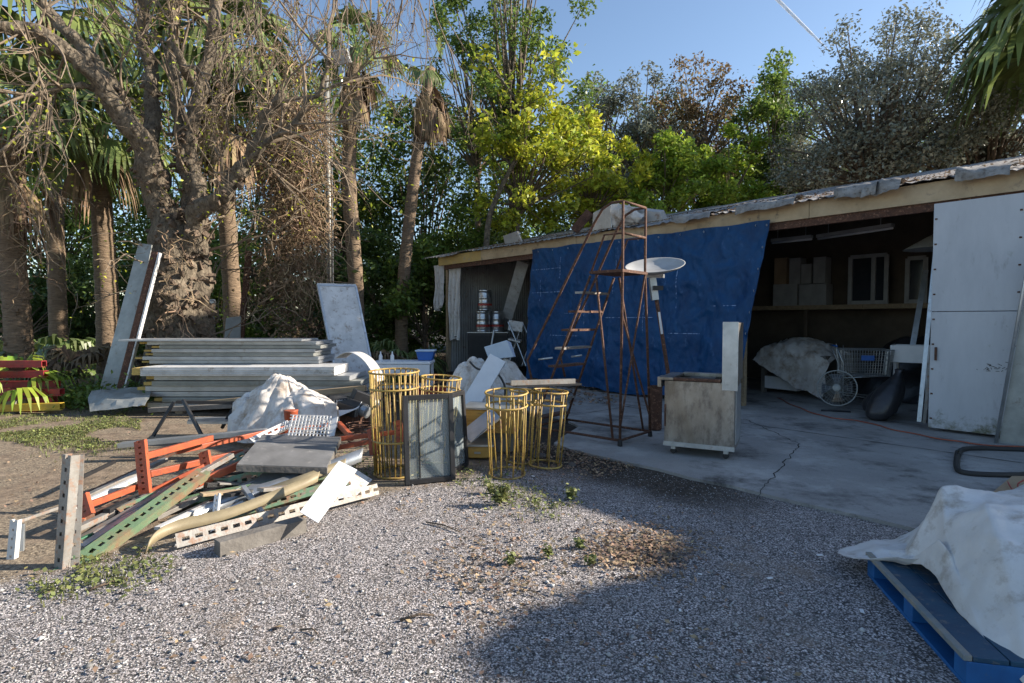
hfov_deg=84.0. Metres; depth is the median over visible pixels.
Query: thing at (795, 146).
grey leaved oak
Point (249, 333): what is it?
shrub
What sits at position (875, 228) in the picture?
tube light
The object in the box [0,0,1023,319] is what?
sky
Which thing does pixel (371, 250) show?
shrub
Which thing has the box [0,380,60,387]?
steel channel
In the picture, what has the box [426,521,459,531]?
stick
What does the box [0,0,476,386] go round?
bare tree
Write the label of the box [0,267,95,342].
shrub
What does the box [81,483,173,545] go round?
metal bar
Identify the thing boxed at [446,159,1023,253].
roof litter
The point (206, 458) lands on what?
rack beam
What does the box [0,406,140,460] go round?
yard grass
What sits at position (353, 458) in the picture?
curved trim
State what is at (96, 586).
stick
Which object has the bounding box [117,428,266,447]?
metal bar
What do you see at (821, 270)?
carton
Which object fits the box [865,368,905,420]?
rubbish bag
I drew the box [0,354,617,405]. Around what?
forest litter
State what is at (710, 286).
blue tarp
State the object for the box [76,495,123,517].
scrap bar
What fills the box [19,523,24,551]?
metal bar
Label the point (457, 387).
wire cage
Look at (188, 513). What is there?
scrap bar
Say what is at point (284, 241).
vine thicket
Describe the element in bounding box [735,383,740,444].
side door
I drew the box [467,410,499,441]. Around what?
grey chute
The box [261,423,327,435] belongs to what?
rack beam
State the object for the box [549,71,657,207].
tall tree
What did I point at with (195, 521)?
curved trim
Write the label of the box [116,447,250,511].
slotted upright
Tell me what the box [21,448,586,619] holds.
edge grass
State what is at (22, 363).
steel channel
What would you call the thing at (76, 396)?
ground cover
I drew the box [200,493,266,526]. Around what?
scrap bar
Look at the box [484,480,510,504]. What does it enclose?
weed
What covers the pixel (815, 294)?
carton
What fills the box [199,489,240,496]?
scrap piece
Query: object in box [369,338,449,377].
palmetto
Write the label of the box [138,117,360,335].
background tree
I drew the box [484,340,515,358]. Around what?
foam box
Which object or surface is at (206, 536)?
slotted upright
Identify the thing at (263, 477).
sheet offcut
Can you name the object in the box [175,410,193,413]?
support timber
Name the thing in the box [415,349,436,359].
blue bin
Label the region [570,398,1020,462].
slab joint
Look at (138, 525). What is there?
slotted upright
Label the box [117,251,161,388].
metal beam
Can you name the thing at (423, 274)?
shrub
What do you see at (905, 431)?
extension cord
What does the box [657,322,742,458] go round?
steel cart
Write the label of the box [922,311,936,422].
metal strip
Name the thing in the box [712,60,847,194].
background tree
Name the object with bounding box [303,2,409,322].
fan palm
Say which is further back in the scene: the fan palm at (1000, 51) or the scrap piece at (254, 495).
the fan palm at (1000, 51)
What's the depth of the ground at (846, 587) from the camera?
3.30 m
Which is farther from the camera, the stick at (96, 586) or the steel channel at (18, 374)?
the steel channel at (18, 374)
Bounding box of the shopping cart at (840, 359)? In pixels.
[829,344,894,405]
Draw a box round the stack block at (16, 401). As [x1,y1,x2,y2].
[5,399,27,413]
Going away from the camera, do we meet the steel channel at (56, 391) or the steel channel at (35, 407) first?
the steel channel at (35, 407)
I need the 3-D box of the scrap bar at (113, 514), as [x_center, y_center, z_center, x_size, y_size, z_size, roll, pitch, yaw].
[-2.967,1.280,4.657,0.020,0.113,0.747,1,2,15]
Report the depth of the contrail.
2967.22 m
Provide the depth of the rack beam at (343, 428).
5.98 m
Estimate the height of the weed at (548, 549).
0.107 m
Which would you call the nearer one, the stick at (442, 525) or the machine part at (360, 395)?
the stick at (442, 525)
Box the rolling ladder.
[526,200,651,446]
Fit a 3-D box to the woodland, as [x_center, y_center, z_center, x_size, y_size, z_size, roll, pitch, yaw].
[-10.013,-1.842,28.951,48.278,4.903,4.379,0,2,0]
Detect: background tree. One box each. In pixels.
[0,87,179,291]
[0,101,78,274]
[36,90,244,294]
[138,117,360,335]
[244,5,421,327]
[357,85,525,347]
[433,144,576,246]
[526,64,662,235]
[622,85,765,212]
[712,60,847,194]
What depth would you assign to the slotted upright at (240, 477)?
4.91 m
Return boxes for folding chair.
[507,320,526,365]
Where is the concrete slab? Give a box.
[527,377,1023,530]
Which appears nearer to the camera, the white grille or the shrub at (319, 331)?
the white grille
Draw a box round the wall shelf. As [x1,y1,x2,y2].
[753,303,927,336]
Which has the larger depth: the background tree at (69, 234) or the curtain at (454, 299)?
the background tree at (69, 234)
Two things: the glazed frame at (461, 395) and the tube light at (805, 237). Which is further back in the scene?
the tube light at (805, 237)
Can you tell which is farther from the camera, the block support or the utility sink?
the utility sink
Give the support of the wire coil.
on the ground at (846, 587)
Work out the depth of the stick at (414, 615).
2.95 m
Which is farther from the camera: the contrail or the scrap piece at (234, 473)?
the contrail
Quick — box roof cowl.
[503,231,521,245]
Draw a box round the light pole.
[323,48,351,362]
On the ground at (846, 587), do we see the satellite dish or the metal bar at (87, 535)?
the metal bar at (87, 535)
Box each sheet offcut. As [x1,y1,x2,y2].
[238,473,293,500]
[300,461,356,522]
[338,466,371,499]
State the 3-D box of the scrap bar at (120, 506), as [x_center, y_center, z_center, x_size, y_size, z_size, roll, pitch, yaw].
[-3.039,1.299,4.444,0.044,0.142,0.761,1,2,18]
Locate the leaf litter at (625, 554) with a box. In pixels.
[0,423,801,677]
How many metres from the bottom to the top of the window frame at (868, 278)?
1.094 m
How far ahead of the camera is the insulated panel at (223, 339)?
9.76 m
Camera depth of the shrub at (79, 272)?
20.12 m
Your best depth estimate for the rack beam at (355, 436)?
5.80 m
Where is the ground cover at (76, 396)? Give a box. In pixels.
[0,354,435,414]
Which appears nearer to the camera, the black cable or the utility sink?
the black cable
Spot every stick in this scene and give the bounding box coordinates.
[88,577,127,590]
[300,628,317,633]
[400,613,433,621]
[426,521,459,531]
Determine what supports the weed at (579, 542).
on the ground at (846, 587)
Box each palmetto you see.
[0,339,88,385]
[0,352,77,414]
[27,345,136,389]
[34,334,96,376]
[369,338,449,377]
[371,350,419,379]
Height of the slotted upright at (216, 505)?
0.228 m
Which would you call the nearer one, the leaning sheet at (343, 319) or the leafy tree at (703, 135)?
the leaning sheet at (343, 319)
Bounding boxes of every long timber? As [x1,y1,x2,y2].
[148,404,231,412]
[198,385,366,404]
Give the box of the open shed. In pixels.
[423,155,1023,405]
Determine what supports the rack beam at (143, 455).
on the scrap bar at (120, 506)
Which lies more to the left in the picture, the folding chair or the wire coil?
the wire coil
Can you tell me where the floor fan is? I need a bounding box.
[817,370,857,412]
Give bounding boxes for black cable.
[469,361,505,395]
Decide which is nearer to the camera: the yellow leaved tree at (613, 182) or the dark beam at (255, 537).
the dark beam at (255, 537)
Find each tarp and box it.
[526,220,769,394]
[592,203,666,231]
[838,483,1023,682]
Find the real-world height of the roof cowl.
0.555 m
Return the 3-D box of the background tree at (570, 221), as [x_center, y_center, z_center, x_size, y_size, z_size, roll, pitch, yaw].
[4.835,-7.098,31.859,10.200,14.980,10.034,0,2,0]
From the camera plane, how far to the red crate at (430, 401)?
9.77 m
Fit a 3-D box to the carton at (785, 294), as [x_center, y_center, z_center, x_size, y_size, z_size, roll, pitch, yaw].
[6.752,-1.133,13.894,0.400,0.525,0.571,-2,3,-41]
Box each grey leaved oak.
[748,105,850,194]
[755,0,1021,193]
[892,45,1023,175]
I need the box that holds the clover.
[0,407,582,598]
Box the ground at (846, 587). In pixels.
[0,323,960,682]
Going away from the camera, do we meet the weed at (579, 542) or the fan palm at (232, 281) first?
the weed at (579, 542)
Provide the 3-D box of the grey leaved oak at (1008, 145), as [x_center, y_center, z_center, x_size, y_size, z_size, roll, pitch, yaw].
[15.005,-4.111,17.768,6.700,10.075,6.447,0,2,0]
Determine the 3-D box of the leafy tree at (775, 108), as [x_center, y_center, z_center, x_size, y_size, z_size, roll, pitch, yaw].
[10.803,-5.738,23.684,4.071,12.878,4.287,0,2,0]
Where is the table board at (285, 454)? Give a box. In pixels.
[236,435,340,473]
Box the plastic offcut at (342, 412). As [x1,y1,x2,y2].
[339,402,361,415]
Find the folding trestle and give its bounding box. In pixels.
[151,399,231,436]
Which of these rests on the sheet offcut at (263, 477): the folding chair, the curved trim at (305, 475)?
the curved trim at (305, 475)
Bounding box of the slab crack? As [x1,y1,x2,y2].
[757,444,799,497]
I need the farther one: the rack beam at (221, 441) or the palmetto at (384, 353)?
the palmetto at (384, 353)
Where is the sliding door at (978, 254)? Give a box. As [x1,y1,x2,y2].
[928,193,1023,435]
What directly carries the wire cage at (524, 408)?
on the ground at (846, 587)
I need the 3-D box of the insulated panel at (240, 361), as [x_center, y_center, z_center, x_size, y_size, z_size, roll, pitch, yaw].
[-4.933,0.340,10.380,3.111,0.056,0.893,0,2,0]
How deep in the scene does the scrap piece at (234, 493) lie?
4.55 m
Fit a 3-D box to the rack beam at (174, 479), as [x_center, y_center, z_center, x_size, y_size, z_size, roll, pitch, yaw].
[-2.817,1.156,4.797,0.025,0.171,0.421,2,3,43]
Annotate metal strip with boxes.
[910,270,928,344]
[917,258,932,421]
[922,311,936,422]
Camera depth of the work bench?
11.76 m
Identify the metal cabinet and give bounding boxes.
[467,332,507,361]
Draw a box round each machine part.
[329,395,347,430]
[337,399,369,433]
[349,388,378,428]
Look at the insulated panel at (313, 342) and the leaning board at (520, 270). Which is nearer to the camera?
the insulated panel at (313, 342)
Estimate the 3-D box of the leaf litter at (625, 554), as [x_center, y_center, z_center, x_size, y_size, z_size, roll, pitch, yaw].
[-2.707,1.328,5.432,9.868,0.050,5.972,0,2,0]
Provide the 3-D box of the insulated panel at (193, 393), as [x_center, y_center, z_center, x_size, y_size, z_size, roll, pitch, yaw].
[-4.358,0.856,9.948,3.680,0.078,1.027,0,2,0]
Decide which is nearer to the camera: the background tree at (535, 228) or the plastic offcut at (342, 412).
the plastic offcut at (342, 412)
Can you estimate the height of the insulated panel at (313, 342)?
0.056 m
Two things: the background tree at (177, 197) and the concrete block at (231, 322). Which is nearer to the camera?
the concrete block at (231, 322)
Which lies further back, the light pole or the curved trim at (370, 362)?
the light pole
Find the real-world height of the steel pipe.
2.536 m
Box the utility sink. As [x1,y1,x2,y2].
[890,344,929,409]
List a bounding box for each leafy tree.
[588,60,716,200]
[597,126,735,213]
[642,50,770,208]
[679,118,784,210]
[726,46,818,195]
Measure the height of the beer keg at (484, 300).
0.605 m
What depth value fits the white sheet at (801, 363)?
11.22 m
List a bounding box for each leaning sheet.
[316,283,378,395]
[999,303,1023,445]
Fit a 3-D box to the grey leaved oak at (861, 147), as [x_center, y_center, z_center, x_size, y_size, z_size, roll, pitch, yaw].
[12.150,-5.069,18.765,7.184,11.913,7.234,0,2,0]
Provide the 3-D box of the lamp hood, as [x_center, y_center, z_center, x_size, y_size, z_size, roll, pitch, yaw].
[7.098,-1.673,9.544,0.904,0.242,0.904,0,2,0]
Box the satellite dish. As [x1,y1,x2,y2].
[625,257,684,373]
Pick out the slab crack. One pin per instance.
(778, 470)
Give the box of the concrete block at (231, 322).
[224,316,240,337]
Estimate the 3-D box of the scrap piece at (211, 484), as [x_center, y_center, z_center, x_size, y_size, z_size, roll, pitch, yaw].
[-2.435,1.218,4.840,0.044,0.129,0.391,1,2,24]
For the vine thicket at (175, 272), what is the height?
2.965 m
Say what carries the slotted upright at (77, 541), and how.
on the ground at (846, 587)
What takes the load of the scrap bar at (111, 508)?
on the scrap bar at (120, 506)
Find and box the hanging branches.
[174,0,502,223]
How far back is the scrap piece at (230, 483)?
4.81 m
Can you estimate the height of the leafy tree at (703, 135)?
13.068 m
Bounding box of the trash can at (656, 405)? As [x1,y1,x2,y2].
[648,385,662,430]
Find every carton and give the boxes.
[773,283,801,305]
[774,258,789,284]
[789,258,806,283]
[799,283,832,304]
[801,264,813,283]
[813,257,830,283]
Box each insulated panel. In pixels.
[118,338,317,340]
[132,363,348,375]
[135,354,334,359]
[137,380,380,390]
[140,340,332,344]
[140,400,197,406]
[142,357,333,363]
[143,375,368,385]
[144,347,331,351]
[146,350,331,355]
[146,370,365,379]
[150,390,369,396]
[152,343,336,348]
[154,396,349,401]
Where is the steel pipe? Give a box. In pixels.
[994,277,1023,443]
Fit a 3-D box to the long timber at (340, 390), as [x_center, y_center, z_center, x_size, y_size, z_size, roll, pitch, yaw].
[-3.719,0.885,9.240,2.708,0.350,0.100,0,2,0]
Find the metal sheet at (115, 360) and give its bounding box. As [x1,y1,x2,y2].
[99,243,151,390]
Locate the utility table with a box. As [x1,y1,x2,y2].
[373,360,434,399]
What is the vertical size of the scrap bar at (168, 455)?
0.268 m
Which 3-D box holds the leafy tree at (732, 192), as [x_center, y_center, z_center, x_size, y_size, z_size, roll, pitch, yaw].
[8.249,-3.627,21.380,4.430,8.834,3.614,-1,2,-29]
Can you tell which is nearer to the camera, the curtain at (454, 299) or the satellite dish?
the satellite dish
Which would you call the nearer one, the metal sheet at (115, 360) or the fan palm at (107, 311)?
the metal sheet at (115, 360)
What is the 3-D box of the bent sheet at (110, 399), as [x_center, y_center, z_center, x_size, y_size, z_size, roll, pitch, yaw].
[-6.403,0.947,9.350,1.117,0.318,0.607,0,2,0]
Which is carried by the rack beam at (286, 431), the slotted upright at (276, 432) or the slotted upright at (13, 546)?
the slotted upright at (276, 432)
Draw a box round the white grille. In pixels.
[288,414,337,435]
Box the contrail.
[776,0,820,42]
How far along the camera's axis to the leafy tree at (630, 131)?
23.93 m
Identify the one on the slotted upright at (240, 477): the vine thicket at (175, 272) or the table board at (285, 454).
the table board at (285, 454)
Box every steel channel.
[0,360,46,367]
[0,370,48,377]
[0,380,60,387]
[0,388,64,395]
[0,402,64,411]
[1,396,57,403]
[7,368,42,370]
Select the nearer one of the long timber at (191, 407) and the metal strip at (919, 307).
the long timber at (191, 407)
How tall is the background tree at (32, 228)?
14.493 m
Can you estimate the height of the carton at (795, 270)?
0.625 m
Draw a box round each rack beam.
[82,480,151,518]
[134,435,213,494]
[150,449,242,476]
[152,464,203,491]
[175,426,284,453]
[199,461,238,486]
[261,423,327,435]
[337,421,353,440]
[338,420,402,442]
[338,428,378,455]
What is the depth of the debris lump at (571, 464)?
6.00 m
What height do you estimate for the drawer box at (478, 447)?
0.152 m
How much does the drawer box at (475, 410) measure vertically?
0.292 m
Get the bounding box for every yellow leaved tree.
[463,83,610,239]
[530,103,658,232]
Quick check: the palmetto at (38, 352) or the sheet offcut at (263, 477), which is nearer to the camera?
the sheet offcut at (263, 477)
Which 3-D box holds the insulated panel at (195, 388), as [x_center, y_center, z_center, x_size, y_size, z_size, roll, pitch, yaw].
[-4.317,0.766,9.943,3.849,0.078,1.015,0,2,0]
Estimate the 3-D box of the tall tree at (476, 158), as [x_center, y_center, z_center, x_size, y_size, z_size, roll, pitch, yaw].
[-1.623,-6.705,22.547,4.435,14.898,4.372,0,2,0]
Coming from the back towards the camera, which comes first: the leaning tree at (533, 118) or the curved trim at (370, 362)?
the leaning tree at (533, 118)
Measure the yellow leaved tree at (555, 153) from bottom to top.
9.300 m
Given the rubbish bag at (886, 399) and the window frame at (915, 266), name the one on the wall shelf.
the window frame at (915, 266)
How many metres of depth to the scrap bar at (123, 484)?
4.84 m
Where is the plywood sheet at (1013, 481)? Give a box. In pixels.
[995,476,1023,492]
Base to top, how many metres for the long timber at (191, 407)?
0.165 m
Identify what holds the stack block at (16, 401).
on the ground at (846, 587)
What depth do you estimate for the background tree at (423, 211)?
26.09 m
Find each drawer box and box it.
[461,437,496,457]
[466,401,521,433]
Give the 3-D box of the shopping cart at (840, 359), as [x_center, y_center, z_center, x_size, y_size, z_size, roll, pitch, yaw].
[6.228,0.597,10.152,0.926,1.080,0.544,1,2,18]
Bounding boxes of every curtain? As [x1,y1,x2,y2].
[433,265,443,310]
[448,268,460,340]
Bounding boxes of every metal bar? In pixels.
[14,507,57,521]
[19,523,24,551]
[81,453,234,536]
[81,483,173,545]
[81,502,159,539]
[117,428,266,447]
[241,485,263,512]
[287,497,310,505]
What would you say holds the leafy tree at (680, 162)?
on the ground at (846, 587)
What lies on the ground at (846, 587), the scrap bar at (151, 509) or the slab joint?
the scrap bar at (151, 509)
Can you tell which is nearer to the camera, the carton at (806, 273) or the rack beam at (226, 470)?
the rack beam at (226, 470)
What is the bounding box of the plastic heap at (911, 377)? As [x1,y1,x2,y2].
[845,336,929,403]
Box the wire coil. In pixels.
[346,421,377,442]
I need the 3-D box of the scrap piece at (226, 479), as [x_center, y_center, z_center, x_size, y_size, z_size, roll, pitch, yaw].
[-2.415,1.208,4.995,0.081,0.125,0.441,2,3,37]
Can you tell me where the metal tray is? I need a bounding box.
[506,379,581,386]
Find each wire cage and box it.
[368,368,419,479]
[418,374,461,463]
[484,387,528,479]
[505,388,538,465]
[528,388,568,469]
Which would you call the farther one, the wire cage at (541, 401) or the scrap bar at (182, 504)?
the wire cage at (541, 401)
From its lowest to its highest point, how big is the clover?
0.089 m
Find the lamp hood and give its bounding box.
[903,235,932,251]
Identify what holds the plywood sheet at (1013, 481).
on the concrete slab
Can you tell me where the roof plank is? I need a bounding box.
[571,209,592,232]
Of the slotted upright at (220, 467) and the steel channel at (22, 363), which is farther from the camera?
the steel channel at (22, 363)
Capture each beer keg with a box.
[476,311,489,331]
[478,290,491,310]
[490,311,503,331]
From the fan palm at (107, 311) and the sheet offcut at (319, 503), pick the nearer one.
the sheet offcut at (319, 503)
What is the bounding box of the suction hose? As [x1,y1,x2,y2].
[953,446,1023,477]
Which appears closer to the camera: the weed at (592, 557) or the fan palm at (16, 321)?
the weed at (592, 557)
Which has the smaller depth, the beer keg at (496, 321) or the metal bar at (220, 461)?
the metal bar at (220, 461)
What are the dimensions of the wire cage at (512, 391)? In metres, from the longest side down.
0.792 x 0.339 x 0.338 m
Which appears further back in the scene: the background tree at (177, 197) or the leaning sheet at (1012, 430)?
the background tree at (177, 197)
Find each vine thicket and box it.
[0,121,94,313]
[143,230,222,363]
[212,100,368,323]
[230,39,363,190]
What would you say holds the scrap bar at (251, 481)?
on the ground at (846, 587)
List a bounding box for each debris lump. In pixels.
[539,453,545,458]
[568,462,575,466]
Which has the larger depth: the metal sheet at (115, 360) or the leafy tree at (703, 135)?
the leafy tree at (703, 135)
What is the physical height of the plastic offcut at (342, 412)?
0.148 m
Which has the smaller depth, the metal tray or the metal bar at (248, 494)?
the metal bar at (248, 494)
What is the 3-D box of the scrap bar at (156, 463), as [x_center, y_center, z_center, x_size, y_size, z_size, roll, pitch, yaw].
[-3.479,1.233,5.098,0.060,0.218,0.797,1,2,24]
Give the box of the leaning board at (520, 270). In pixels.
[503,261,528,319]
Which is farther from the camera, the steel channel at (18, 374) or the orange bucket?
the steel channel at (18, 374)
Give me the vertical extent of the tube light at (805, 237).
0.924 m
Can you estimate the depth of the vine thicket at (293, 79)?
11.21 m
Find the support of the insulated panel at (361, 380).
on the insulated panel at (195, 388)
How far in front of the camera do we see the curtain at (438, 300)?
17.07 m
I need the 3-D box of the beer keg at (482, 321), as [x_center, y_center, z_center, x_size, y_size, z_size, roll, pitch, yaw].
[-0.836,-0.576,16.390,0.414,0.605,0.414,0,2,0]
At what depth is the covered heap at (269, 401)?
7.07 m
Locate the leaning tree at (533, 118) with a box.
[452,35,603,249]
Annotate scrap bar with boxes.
[74,493,148,533]
[75,494,143,532]
[75,495,131,521]
[76,475,136,508]
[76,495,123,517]
[84,460,115,477]
[87,452,174,491]
[90,457,167,495]
[103,485,157,513]
[106,507,127,519]
[114,489,200,526]
[154,501,211,529]
[155,481,236,519]
[167,477,257,519]
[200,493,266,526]
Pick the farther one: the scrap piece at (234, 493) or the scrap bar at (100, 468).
the scrap bar at (100, 468)
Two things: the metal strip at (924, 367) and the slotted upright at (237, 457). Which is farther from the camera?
the metal strip at (924, 367)
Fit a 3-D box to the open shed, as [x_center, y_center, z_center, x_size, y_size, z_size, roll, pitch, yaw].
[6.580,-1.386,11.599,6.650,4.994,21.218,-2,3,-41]
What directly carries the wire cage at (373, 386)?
on the ground at (846, 587)
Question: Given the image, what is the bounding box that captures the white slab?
[465,354,505,403]
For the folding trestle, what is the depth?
7.29 m
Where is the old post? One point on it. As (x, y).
(245, 284)
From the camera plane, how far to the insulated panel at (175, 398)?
9.42 m
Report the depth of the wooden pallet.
2.69 m
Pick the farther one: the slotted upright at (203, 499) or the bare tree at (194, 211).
the bare tree at (194, 211)
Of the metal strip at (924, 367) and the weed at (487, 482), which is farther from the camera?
the metal strip at (924, 367)
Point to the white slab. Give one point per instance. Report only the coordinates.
(487, 375)
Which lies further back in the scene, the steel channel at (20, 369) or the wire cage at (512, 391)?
the steel channel at (20, 369)
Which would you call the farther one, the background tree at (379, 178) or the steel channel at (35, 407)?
the background tree at (379, 178)
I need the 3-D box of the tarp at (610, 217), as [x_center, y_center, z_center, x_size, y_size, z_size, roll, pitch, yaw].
[2.420,-2.854,12.639,1.022,0.778,2.584,-2,3,-37]
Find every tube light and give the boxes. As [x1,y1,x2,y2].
[771,194,812,243]
[816,178,894,239]
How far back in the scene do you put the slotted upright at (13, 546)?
3.70 m
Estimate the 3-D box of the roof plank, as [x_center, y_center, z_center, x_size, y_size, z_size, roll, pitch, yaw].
[1.696,-2.908,13.787,0.557,0.602,0.059,0,2,-2]
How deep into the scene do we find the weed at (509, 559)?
3.60 m
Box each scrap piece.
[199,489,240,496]
[203,482,232,487]
[211,477,253,480]
[217,481,242,484]
[223,490,252,496]
[225,472,243,475]
[243,492,264,501]
[257,485,285,491]
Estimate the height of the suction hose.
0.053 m
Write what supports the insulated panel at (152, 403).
on the support timber
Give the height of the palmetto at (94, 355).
1.424 m
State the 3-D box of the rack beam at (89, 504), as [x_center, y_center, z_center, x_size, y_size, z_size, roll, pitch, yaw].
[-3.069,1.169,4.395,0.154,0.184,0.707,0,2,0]
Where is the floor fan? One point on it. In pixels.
(836, 387)
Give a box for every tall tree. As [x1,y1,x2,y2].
[412,0,526,231]
[425,0,602,233]
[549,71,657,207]
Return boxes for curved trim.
[144,471,319,553]
[192,448,362,515]
[272,459,345,485]
[335,352,383,381]
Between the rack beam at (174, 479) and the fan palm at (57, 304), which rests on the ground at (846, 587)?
the fan palm at (57, 304)
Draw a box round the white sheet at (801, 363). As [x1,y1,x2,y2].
[753,337,848,397]
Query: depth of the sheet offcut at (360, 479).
5.21 m
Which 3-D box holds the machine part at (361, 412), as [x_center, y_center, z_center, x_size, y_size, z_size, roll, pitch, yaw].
[-2.159,1.033,7.829,0.435,0.445,0.318,1,2,19]
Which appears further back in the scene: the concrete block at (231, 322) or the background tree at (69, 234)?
the background tree at (69, 234)
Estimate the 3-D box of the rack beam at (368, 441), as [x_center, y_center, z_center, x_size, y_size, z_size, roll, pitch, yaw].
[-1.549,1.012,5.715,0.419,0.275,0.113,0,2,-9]
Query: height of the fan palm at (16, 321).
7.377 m
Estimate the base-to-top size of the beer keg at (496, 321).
0.605 m
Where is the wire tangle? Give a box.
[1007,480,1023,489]
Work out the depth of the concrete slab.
6.43 m
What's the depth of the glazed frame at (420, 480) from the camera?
5.39 m
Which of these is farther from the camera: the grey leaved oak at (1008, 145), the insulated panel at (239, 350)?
the grey leaved oak at (1008, 145)
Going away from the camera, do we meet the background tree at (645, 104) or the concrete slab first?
the concrete slab
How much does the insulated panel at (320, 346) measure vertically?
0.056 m
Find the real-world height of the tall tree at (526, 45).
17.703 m
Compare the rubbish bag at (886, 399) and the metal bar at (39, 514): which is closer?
the metal bar at (39, 514)
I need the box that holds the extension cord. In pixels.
[777,397,1023,446]
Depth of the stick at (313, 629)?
2.82 m
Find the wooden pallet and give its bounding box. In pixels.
[866,552,1023,682]
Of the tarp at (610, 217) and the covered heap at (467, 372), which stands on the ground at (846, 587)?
the covered heap at (467, 372)
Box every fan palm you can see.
[0,0,142,362]
[0,45,127,380]
[12,60,180,379]
[113,0,321,337]
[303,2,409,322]
[395,35,450,364]
[933,0,1023,166]
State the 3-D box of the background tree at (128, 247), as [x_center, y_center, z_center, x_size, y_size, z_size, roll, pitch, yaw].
[-19.002,-6.374,29.576,9.462,13.706,9.189,2,3,37]
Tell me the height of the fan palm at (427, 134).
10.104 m
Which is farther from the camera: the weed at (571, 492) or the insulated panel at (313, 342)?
the insulated panel at (313, 342)
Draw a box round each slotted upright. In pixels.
[6,519,21,559]
[54,453,79,568]
[54,468,209,569]
[70,454,84,566]
[93,460,234,534]
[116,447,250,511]
[173,484,378,548]
[175,476,326,506]
[191,472,269,497]
[209,481,350,524]
[210,493,220,531]
[249,420,292,443]
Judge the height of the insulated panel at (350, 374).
0.078 m
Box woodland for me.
[0,265,445,351]
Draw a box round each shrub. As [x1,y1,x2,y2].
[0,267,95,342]
[30,250,145,356]
[208,223,290,337]
[252,249,368,339]
[317,226,431,353]
[368,239,445,351]
[413,199,503,337]
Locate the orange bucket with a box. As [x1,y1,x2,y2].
[283,409,297,420]
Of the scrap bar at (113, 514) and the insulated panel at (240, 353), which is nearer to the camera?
the scrap bar at (113, 514)
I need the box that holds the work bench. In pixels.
[761,355,845,398]
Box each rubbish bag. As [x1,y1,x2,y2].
[862,387,876,411]
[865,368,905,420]
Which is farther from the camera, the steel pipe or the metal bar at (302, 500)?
the steel pipe
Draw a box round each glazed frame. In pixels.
[402,393,455,484]
[443,390,468,474]
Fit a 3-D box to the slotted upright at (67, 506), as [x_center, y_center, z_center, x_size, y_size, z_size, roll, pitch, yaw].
[-2.812,1.077,3.596,0.093,0.722,0.122,1,2,24]
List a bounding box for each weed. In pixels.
[49,367,77,379]
[484,477,494,492]
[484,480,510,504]
[503,551,521,564]
[541,543,553,558]
[562,483,579,499]
[573,537,585,549]
[583,553,596,564]
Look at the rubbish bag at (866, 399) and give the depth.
9.07 m
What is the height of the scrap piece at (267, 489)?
0.104 m
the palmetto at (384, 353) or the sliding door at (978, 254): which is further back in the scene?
the palmetto at (384, 353)
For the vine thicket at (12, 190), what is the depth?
11.58 m
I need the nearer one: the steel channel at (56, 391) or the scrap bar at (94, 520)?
the scrap bar at (94, 520)
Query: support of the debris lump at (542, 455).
on the ground at (846, 587)
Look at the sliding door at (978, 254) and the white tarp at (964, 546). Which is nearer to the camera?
the white tarp at (964, 546)
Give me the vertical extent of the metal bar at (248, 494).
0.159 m
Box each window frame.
[847,253,889,304]
[904,255,928,302]
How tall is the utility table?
0.777 m
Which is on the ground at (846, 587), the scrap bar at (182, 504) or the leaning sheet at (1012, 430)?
the scrap bar at (182, 504)
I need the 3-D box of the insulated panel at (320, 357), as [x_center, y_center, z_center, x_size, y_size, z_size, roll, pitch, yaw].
[-4.973,0.275,10.356,3.217,0.056,0.928,0,2,0]
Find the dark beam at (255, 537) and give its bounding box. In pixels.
[214,516,305,557]
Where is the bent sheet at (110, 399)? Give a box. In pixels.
[88,387,149,411]
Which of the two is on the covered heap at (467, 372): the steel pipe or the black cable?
the black cable
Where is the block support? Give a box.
[479,433,513,451]
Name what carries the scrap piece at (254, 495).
on the scrap bar at (239, 503)
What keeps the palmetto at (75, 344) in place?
on the ground at (846, 587)
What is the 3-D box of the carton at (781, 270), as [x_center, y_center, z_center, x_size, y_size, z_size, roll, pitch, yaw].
[6.662,-1.710,13.969,0.350,0.653,0.290,-2,3,-41]
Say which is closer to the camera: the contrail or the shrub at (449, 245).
the shrub at (449, 245)
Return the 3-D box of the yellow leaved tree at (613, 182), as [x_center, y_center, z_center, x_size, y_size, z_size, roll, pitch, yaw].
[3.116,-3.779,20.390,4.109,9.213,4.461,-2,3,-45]
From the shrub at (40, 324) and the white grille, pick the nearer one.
the white grille
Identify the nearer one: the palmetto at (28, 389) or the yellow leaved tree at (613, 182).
the palmetto at (28, 389)
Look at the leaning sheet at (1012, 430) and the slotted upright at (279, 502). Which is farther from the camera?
the leaning sheet at (1012, 430)
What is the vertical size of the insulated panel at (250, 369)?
0.140 m
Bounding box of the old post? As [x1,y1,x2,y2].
[240,251,251,337]
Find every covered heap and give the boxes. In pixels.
[227,373,339,442]
[446,355,527,409]
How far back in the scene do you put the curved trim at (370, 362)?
9.01 m
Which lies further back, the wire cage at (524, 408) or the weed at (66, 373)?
the weed at (66, 373)
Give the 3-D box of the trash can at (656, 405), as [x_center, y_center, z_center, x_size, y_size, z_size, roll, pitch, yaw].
[1.980,0.919,7.867,0.200,0.610,0.197,0,2,0]

